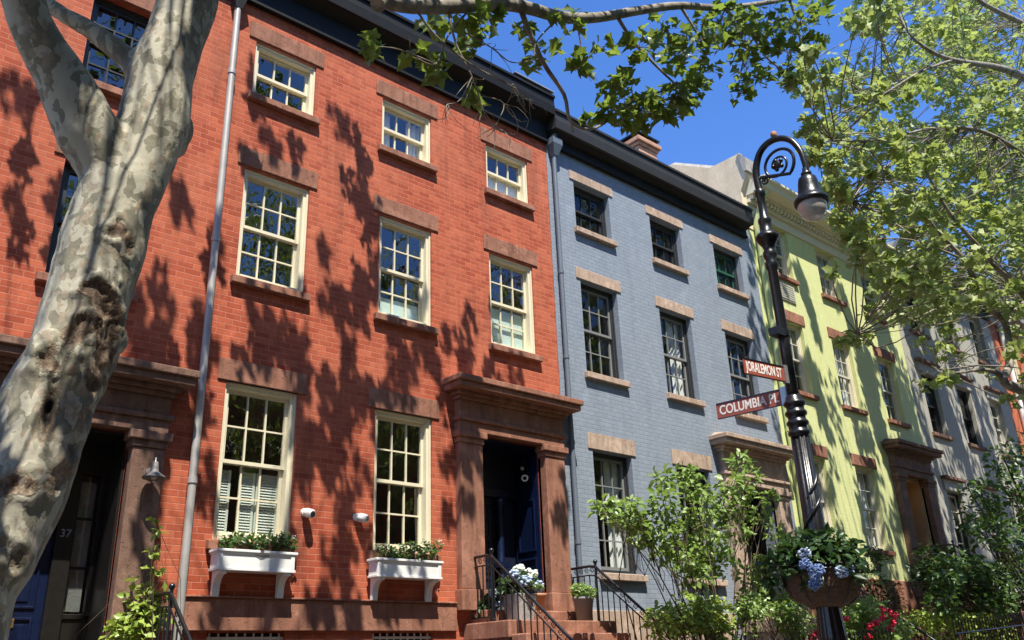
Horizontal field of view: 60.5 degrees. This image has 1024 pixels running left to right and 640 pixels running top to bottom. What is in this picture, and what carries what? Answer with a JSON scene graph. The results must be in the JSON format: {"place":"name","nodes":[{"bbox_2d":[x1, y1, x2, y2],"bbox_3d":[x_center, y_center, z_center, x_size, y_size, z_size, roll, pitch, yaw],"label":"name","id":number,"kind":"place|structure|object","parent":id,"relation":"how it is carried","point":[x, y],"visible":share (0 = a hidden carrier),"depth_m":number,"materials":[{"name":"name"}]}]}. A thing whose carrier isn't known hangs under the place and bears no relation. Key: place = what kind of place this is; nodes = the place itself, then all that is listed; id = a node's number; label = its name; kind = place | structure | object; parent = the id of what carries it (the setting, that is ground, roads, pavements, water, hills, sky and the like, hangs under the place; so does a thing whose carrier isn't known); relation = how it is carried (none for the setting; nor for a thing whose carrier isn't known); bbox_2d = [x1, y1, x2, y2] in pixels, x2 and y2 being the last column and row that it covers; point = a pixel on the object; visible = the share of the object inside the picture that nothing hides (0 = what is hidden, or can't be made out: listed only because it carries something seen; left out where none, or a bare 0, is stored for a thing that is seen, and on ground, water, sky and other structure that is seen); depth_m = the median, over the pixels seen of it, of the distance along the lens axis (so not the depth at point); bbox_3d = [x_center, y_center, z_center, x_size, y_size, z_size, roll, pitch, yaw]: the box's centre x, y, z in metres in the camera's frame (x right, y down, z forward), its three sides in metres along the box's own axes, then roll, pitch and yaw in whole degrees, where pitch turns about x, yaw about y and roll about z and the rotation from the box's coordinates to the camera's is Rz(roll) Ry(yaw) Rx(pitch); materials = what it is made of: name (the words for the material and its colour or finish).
{"place":"outdoors","nodes":[
{"label":"outdoors","id":0,"kind":"place"},
{"bbox_2d":[571,559,676,639],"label":"stair railing","id":1,"kind":"object","parent":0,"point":[596,569],"visible":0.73,"depth_m":12.93,"materials":[{"name":"black metal"}]},
{"bbox_2d":[396,0,1023,300],"label":"sky","id":2,"kind":"structure","parent":0,"point":[717,131],"materials":[{"name":"blue"}]},
{"bbox_3d":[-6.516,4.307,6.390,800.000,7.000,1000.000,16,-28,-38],"label":"ground","id":3,"kind":"structure","parent":0,"visible":0},
{"bbox_2d":[0,0,233,639],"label":"brick house","id":4,"kind":"structure","parent":3,"relation":"on","point":[92,558],"depth_m":10.00,"materials":[{"name":"red brick"}]},
{"bbox_2d":[8,527,55,639],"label":"door","id":5,"kind":"structure","parent":4,"relation":"in","point":[28,608],"depth_m":9.20,"materials":[{"name":"blue wood"}]},
{"bbox_2d":[45,162,76,272],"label":"window","id":6,"kind":"structure","parent":4,"relation":"in","point":[68,169],"depth_m":10.24,"materials":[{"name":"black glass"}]},
{"bbox_2d":[83,0,148,88],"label":"window","id":7,"kind":"structure","parent":4,"relation":"in","point":[104,5],"depth_m":11.47,"materials":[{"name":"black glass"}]},
{"bbox_2d":[75,516,180,639],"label":"climbing ivy","id":8,"kind":"object","parent":4,"relation":"attached to","point":[148,615],"visible":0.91,"depth_m":9.03,"materials":[{"name":"green plant"}]},
{"bbox_2d":[141,457,165,480],"bbox_3d":[-3.933,1.637,9.649,0.250,0.248,0.264,16,-28,-38],"label":"wall lamp","id":9,"kind":"object","parent":4,"relation":"attached to","point":[152,472],"visible":1,"depth_m":9.62,"materials":[{"name":"metal"}]},
{"bbox_2d":[173,0,630,639],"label":"brick house","id":10,"kind":"structure","parent":3,"relation":"on","point":[379,340],"depth_m":12.82,"materials":[{"name":"red brick"}]},
{"bbox_2d":[208,548,297,597],"bbox_3d":[-2.987,2.927,10.111,1.000,0.505,0.238,16,-28,-38],"label":"window box","id":11,"kind":"object","parent":10,"relation":"attached to","point":[278,564],"visible":1,"depth_m":10.05,"materials":[{"name":"white paint"}]},
{"bbox_2d":[218,528,298,556],"bbox_3d":[-2.945,2.609,10.280,1.034,0.345,0.353,16,-28,-38],"label":"flowering plant","id":12,"kind":"object","parent":11,"relation":"in","point":[231,541],"visible":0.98,"depth_m":10.22,"materials":[{"name":"green plant"}]},
{"bbox_2d":[212,381,296,543],"bbox_3d":[-3.208,1.781,10.853,0.980,1.920,0.235,16,-28,-38],"label":"window","id":13,"kind":"structure","parent":10,"relation":"in","point":[277,505],"depth_m":10.88,"materials":[{"name":"beige paint"}]},
{"bbox_2d":[236,169,308,291],"bbox_3d":[-3.317,-1.183,12.041,0.980,1.630,0.210,16,-28,-38],"label":"window","id":14,"kind":"structure","parent":10,"relation":"in","point":[298,244],"depth_m":12.15,"materials":[{"name":"beige paint"}]},
{"bbox_2d":[252,43,315,115],"bbox_3d":[-3.408,-3.485,12.971,0.980,0.920,0.210,16,-28,-38],"label":"window","id":15,"kind":"structure","parent":10,"relation":"in","point":[263,52],"depth_m":13.09,"materials":[{"name":"beige paint"}]},
{"bbox_2d":[300,508,315,518],"bbox_3d":[-2.528,2.401,10.903,0.195,0.144,0.117,-18,-27,34],"label":"security camera","id":16,"kind":"object","parent":10,"relation":"attached to","point":[308,513],"visible":1,"depth_m":10.86,"materials":[{"name":"white plastic"}]},
{"bbox_2d":[353,513,368,522],"bbox_3d":[-1.958,2.571,11.391,0.210,0.140,0.119,-8,-23,15],"label":"security camera","id":17,"kind":"object","parent":10,"relation":"attached to","point":[361,517],"visible":1,"depth_m":11.35,"materials":[{"name":"white plastic"}]},
{"bbox_2d":[373,409,430,553],"bbox_3d":[-1.573,2.254,12.183,0.960,1.920,0.210,16,-28,-38],"label":"window","id":18,"kind":"structure","parent":10,"relation":"in","point":[423,516],"depth_m":12.32,"materials":[{"name":"beige paint"}]},
{"bbox_2d":[378,216,429,325],"bbox_3d":[-1.692,-0.706,13.381,0.960,1.630,0.215,16,-28,-38],"label":"window","id":19,"kind":"structure","parent":10,"relation":"in","point":[420,314],"depth_m":13.46,"materials":[{"name":"beige paint"}]},
{"bbox_2d":[367,557,443,601],"bbox_3d":[-1.382,3.392,11.433,1.060,0.505,0.238,16,-28,-38],"label":"window box","id":20,"kind":"object","parent":10,"relation":"attached to","point":[381,569],"visible":1,"depth_m":11.36,"materials":[{"name":"white paint"}]},
{"bbox_2d":[375,538,443,560],"bbox_3d":[-1.359,3.062,11.607,1.063,0.366,0.368,16,-28,-38],"label":"flowering plant","id":21,"kind":"object","parent":20,"relation":"in","point":[391,549],"visible":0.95,"depth_m":11.56,"materials":[{"name":"green plant"}]},
{"bbox_2d":[382,99,429,162],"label":"window","id":22,"kind":"structure","parent":10,"relation":"in","point":[420,150],"depth_m":14.46,"materials":[{"name":"beige paint"}]},
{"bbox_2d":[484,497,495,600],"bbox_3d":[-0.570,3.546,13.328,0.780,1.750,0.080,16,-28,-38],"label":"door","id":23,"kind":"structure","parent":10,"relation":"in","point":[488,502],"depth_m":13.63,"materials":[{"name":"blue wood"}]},
{"bbox_2d":[474,589,507,618],"bbox_3d":[-0.269,3.944,12.115,0.470,0.466,0.464,16,-28,-38],"label":"hydrangea","id":24,"kind":"object","parent":10,"relation":"on","point":[497,602],"visible":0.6,"depth_m":12.05,"materials":[{"name":"green plant"}]},
{"bbox_2d":[486,145,527,202],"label":"window","id":25,"kind":"structure","parent":10,"relation":"in","point":[518,190],"depth_m":15.77,"materials":[{"name":"beige paint"}]},
{"bbox_2d":[489,253,534,353],"bbox_3d":[-0.072,-0.231,14.713,0.980,1.630,0.215,16,-28,-38],"label":"window","id":26,"kind":"structure","parent":10,"relation":"in","point":[510,330],"depth_m":14.80,"materials":[{"name":"beige paint"}]},
{"bbox_2d":[501,593,536,619],"bbox_3d":[0.107,3.956,12.052,0.357,0.360,0.357,16,-28,-38],"label":"plant pot","id":27,"kind":"object","parent":10,"relation":"on","point":[521,610],"visible":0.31,"depth_m":11.94,"materials":[{"name":"concrete"}]},
{"bbox_2d":[495,564,544,594],"bbox_3d":[0.096,3.637,12.194,0.692,0.490,0.608,1,-22,-9],"label":"hydrangea","id":28,"kind":"object","parent":27,"relation":"in","point":[527,581],"visible":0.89,"depth_m":12.09,"materials":[{"name":"white plant"}]},
{"bbox_2d":[519,460,525,470],"bbox_3d":[0.180,2.328,14.061,0.134,0.181,0.089,6,-23,-19],"label":"porch light","id":29,"kind":"object","parent":10,"relation":"attached to","point":[521,465],"visible":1,"depth_m":14.03,"materials":[{"name":"black metal"}]},
{"bbox_2d":[471,548,573,639],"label":"stair railing","id":30,"kind":"object","parent":10,"relation":"on","point":[526,592],"visible":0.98,"depth_m":11.67,"materials":[{"name":"black metal"}]},
{"bbox_2d":[521,475,527,481],"bbox_3d":[0.205,2.514,13.929,0.110,0.141,0.234,-3,-22,2],"label":"security camera","id":31,"kind":"object","parent":10,"relation":"attached to","point":[524,478],"visible":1,"depth_m":13.83,"materials":[{"name":"black plastic"}]},
{"bbox_2d":[535,593,546,610],"bbox_3d":[0.391,4.136,12.837,0.240,0.250,0.240,16,-28,-38],"label":"plant pot","id":32,"kind":"object","parent":10,"relation":"on","point":[540,600],"visible":0.47,"depth_m":12.77,"materials":[{"name":"ceramic"}]},
{"bbox_2d":[572,596,593,620],"bbox_3d":[1.043,4.205,12.731,0.320,0.340,0.320,16,-28,-38],"label":"plant pot","id":33,"kind":"object","parent":10,"relation":"on","point":[583,606],"visible":0.9,"depth_m":12.64,"materials":[{"name":"brown ceramic"}]},
{"bbox_2d":[569,582,597,598],"bbox_3d":[1.036,3.969,12.826,0.444,0.283,0.420,-1,-22,-2],"label":"flowering plant","id":34,"kind":"object","parent":33,"relation":"in","point":[581,590],"visible":0.97,"depth_m":12.76,"materials":[{"name":"green plant"}]},
{"bbox_2d":[545,108,861,639],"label":"brick house","id":35,"kind":"structure","parent":3,"relation":"on","point":[660,330],"depth_m":17.05,"materials":[{"name":"blue brick"}]},
{"bbox_2d":[573,186,606,236],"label":"window","id":36,"kind":"structure","parent":35,"relation":"in","point":[600,220],"depth_m":17.20,"materials":[{"name":"black glass"}]},
{"bbox_2d":[581,284,618,378],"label":"window","id":37,"kind":"structure","parent":35,"relation":"in","point":[610,337],"depth_m":16.27,"materials":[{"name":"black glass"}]},
{"bbox_2d":[593,452,635,573],"bbox_3d":[1.624,3.290,14.900,0.980,2.000,0.212,16,-28,-38],"label":"window","id":38,"kind":"structure","parent":35,"relation":"in","point":[610,485],"depth_m":15.03,"materials":[{"name":"black glass"}]},
{"bbox_2d":[650,220,678,266],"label":"window","id":39,"kind":"structure","parent":35,"relation":"in","point":[672,249],"depth_m":18.58,"materials":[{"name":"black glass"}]},
{"bbox_2d":[659,311,694,398],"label":"window","id":40,"kind":"structure","parent":35,"relation":"in","point":[671,333],"depth_m":17.67,"materials":[{"name":"black glass"}]},
{"bbox_2d":[677,468,713,577],"bbox_3d":[3.310,3.771,16.254,0.990,2.000,0.160,16,-28,-38],"label":"window","id":41,"kind":"structure","parent":35,"relation":"in","point":[700,481],"depth_m":16.53,"materials":[{"name":"black glass"}]},
{"bbox_2d":[713,248,739,290],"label":"window","id":42,"kind":"structure","parent":35,"relation":"in","point":[723,277],"depth_m":19.94,"materials":[{"name":"teal glass"}]},
{"bbox_2d":[725,334,757,415],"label":"window","id":43,"kind":"structure","parent":35,"relation":"in","point":[748,379],"depth_m":19.00,"materials":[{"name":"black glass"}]},
{"bbox_2d":[746,528,760,596],"bbox_3d":[4.544,4.954,17.407,1.120,1.680,0.068,16,-28,-38],"label":"door","id":44,"kind":"structure","parent":35,"relation":"in","point":[749,542],"depth_m":17.76,"materials":[{"name":"black wood"}]},
{"bbox_2d":[668,153,1023,639],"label":"brick house","id":45,"kind":"structure","parent":3,"relation":"on","point":[874,456],"depth_m":21.48,"materials":[{"name":"green paint"}]},
{"bbox_2d":[774,230,789,276],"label":"window","id":46,"kind":"structure","parent":45,"relation":"in","point":[780,244],"depth_m":21.81,"materials":[{"name":"beige paint"}]},
{"bbox_2d":[787,324,808,392],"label":"window","id":47,"kind":"structure","parent":45,"relation":"in","point":[795,331],"depth_m":20.79,"materials":[{"name":"beige paint"}]},
{"bbox_2d":[813,458,832,536],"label":"window","id":48,"kind":"structure","parent":45,"relation":"in","point":[817,462],"depth_m":19.63,"materials":[{"name":"beige paint"}]},
{"bbox_2d":[815,251,836,297],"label":"window","id":49,"kind":"structure","parent":45,"relation":"in","point":[820,263],"depth_m":23.15,"materials":[{"name":"beige paint"}]},
{"bbox_2d":[832,341,857,407],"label":"window","id":50,"kind":"structure","parent":45,"relation":"in","point":[843,377],"depth_m":22.13,"materials":[{"name":"beige paint"}]},
{"bbox_2d":[859,273,879,314],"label":"window","id":51,"kind":"structure","parent":45,"relation":"in","point":[867,280],"depth_m":24.58,"materials":[{"name":"glass"}]},
{"bbox_2d":[855,467,885,550],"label":"window","id":52,"kind":"structure","parent":45,"relation":"in","point":[873,509],"depth_m":20.89,"materials":[{"name":"beige paint"}]},
{"bbox_2d":[877,359,901,421],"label":"window","id":53,"kind":"structure","parent":45,"relation":"in","point":[892,393],"depth_m":23.55,"materials":[{"name":"beige paint"}]},
{"bbox_2d":[912,540,1023,618],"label":"stair railing","id":54,"kind":"object","parent":45,"relation":"on","point":[952,544],"visible":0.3,"depth_m":20.22,"materials":[{"name":"black metal"}]},
{"bbox_2d":[887,241,1023,602],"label":"brick house","id":55,"kind":"structure","parent":3,"relation":"on","point":[963,426],"depth_m":25.59,"materials":[{"name":"paint"}]},
{"bbox_2d":[908,296,919,331],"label":"window","id":56,"kind":"structure","parent":55,"relation":"in","point":[910,303],"depth_m":26.21,"materials":[{"name":"black glass"}]},
{"bbox_2d":[921,375,943,433],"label":"window","id":57,"kind":"structure","parent":55,"relation":"in","point":[932,398],"depth_m":25.14,"materials":[{"name":"black glass"}]},
{"bbox_2d":[943,316,954,346],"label":"window","id":58,"kind":"structure","parent":55,"relation":"in","point":[950,338],"depth_m":27.59,"materials":[{"name":"black glass"}]},
{"bbox_2d":[947,492,970,557],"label":"window","id":59,"kind":"structure","parent":55,"relation":"in","point":[964,540],"depth_m":23.96,"materials":[{"name":"paint"}]},
{"bbox_2d":[957,389,977,444],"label":"window","id":60,"kind":"structure","parent":55,"relation":"in","point":[965,406],"depth_m":26.61,"materials":[{"name":"black glass"}]},
{"bbox_2d":[968,318,985,361],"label":"window","id":61,"kind":"structure","parent":55,"relation":"in","point":[973,323],"depth_m":29.21,"materials":[{"name":"paint"}]},
{"bbox_2d":[985,503,1005,565],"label":"window","id":62,"kind":"structure","parent":55,"relation":"in","point":[987,503],"depth_m":25.27,"materials":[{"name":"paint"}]},
{"bbox_2d":[989,402,1007,453],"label":"window","id":63,"kind":"structure","parent":55,"relation":"in","point":[999,429],"depth_m":28.10,"materials":[{"name":"paint"}]},
{"bbox_2d":[987,309,1023,454],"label":"brick house","id":64,"kind":"structure","parent":3,"relation":"on","point":[998,338],"depth_m":29.78,"materials":[{"name":"red brick"}]},
{"bbox_2d":[1013,359,1020,379],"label":"window","id":65,"kind":"structure","parent":64,"relation":"in","point":[1016,370],"depth_m":30.81,"materials":[{"name":"beige paint"}]},
{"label":"garden soil","id":66,"kind":"structure","parent":0,"visible":0},
{"bbox_2d":[148,583,191,639],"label":"stair railing","id":67,"kind":"object","parent":66,"relation":"on","point":[171,599],"visible":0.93,"depth_m":8.80,"materials":[{"name":"black metal"}]},
{"bbox_2d":[587,448,786,639],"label":"viburnum shrub","id":68,"kind":"object","parent":66,"relation":"on","point":[675,556],"visible":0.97,"depth_m":13.02,"materials":[{"name":"green plant"}]},
{"bbox_2d":[639,590,736,639],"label":"shrub","id":69,"kind":"object","parent":66,"relation":"on","point":[670,620],"visible":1,"depth_m":11.60,"materials":[{"name":"green plant"}]},
{"bbox_2d":[729,587,816,639],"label":"shrub","id":70,"kind":"object","parent":66,"relation":"on","point":[789,613],"visible":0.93,"depth_m":12.95,"materials":[{"name":"green plant"}]},
{"bbox_2d":[730,539,817,638],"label":"shrub","id":71,"kind":"object","parent":66,"relation":"on","point":[755,575],"visible":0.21,"depth_m":14.26,"materials":[{"name":"green plant"}]},
{"bbox_2d":[757,626,891,639],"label":"iron fence","id":72,"kind":"object","parent":66,"relation":"on","point":[882,631],"visible":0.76,"depth_m":13.38,"materials":[{"name":"black metal"}]},
{"bbox_2d":[807,593,917,639],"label":"rhododendron","id":73,"kind":"object","parent":66,"relation":"on","point":[859,614],"visible":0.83,"depth_m":14.37,"materials":[{"name":"green plant"}]},
{"bbox_2d":[811,589,934,639],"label":"stair railing","id":74,"kind":"object","parent":66,"relation":"on","point":[911,624],"visible":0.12,"depth_m":15.62,"materials":[{"name":"black metal"}]},
{"bbox_2d":[860,543,908,638],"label":"yew shrub","id":75,"kind":"object","parent":66,"relation":"on","point":[883,589],"visible":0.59,"depth_m":17.28,"materials":[{"name":"green plant"}]},
{"bbox_2d":[904,542,981,638],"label":"shrub","id":76,"kind":"object","parent":66,"relation":"on","point":[922,573],"visible":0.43,"depth_m":18.97,"materials":[{"name":"green plant"}]},
{"bbox_2d":[889,607,1018,639],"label":"clipped hedge","id":77,"kind":"object","parent":66,"relation":"on","point":[930,623],"visible":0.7,"depth_m":16.73,"materials":[{"name":"green plant"}]},
{"bbox_2d":[919,548,1023,639],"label":"shrub","id":78,"kind":"object","parent":66,"relation":"on","point":[956,574],"visible":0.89,"depth_m":17.89,"materials":[{"name":"green plant"}]},
{"bbox_2d":[952,612,1023,639],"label":"iron fence","id":79,"kind":"object","parent":66,"relation":"on","point":[990,629],"visible":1,"depth_m":16.34,"materials":[{"name":"black metal"}]},
{"bbox_2d":[953,431,1023,592],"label":"garden tree","id":80,"kind":"object","parent":66,"relation":"on","point":[997,520],"visible":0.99,"depth_m":20.30,"materials":[{"name":"green plant"}]},
{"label":"pavement","id":81,"kind":"structure","parent":0,"visible":0},
{"bbox_2d":[0,0,838,639],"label":"plane tree","id":82,"kind":"object","parent":81,"relation":"on","point":[54,384],"visible":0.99,"depth_m":4.19,"materials":[{"name":"green plant"}]},
{"bbox_2d":[752,131,847,639],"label":"street lamp","id":83,"kind":"object","parent":81,"relation":"on","point":[811,201],"visible":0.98,"depth_m":8.06,"materials":[{"name":"black metal"}]},
{"bbox_2d":[716,386,786,419],"bbox_3d":[2.224,0.782,8.158,0.702,0.175,0.040,-19,-27,36],"label":"street sign","id":84,"kind":"object","parent":83,"relation":"attached to","point":[753,403],"visible":1,"depth_m":8.15,"materials":[{"name":"red metal"}]},
{"bbox_2d":[742,357,789,383],"bbox_3d":[2.260,0.449,7.810,0.566,0.170,0.040,12,-26,-31],"label":"street sign","id":85,"kind":"object","parent":83,"relation":"attached to","point":[761,369],"visible":1,"depth_m":7.80,"materials":[{"name":"red metal"}]},
{"bbox_2d":[781,562,862,609],"bbox_3d":[2.581,2.221,7.273,0.681,0.352,0.681,16,-28,-38],"label":"hanging planter","id":86,"kind":"object","parent":83,"relation":"attached to","point":[836,591],"visible":0.58,"depth_m":7.07,"materials":[{"name":"brown wicker"}]},
{"bbox_2d":[754,522,885,606],"bbox_3d":[2.469,2.011,7.241,1.302,0.664,0.915,16,-28,-38],"label":"hydrangea","id":87,"kind":"object","parent":86,"relation":"in","point":[799,552],"visible":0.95,"depth_m":7.19,"materials":[{"name":"green plant"}]},
{"bbox_2d":[778,0,1023,409],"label":"plane tree","id":88,"kind":"object","parent":81,"relation":"on","point":[925,151],"visible":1,"depth_m":14.80,"materials":[{"name":"green plant"}]}
]}

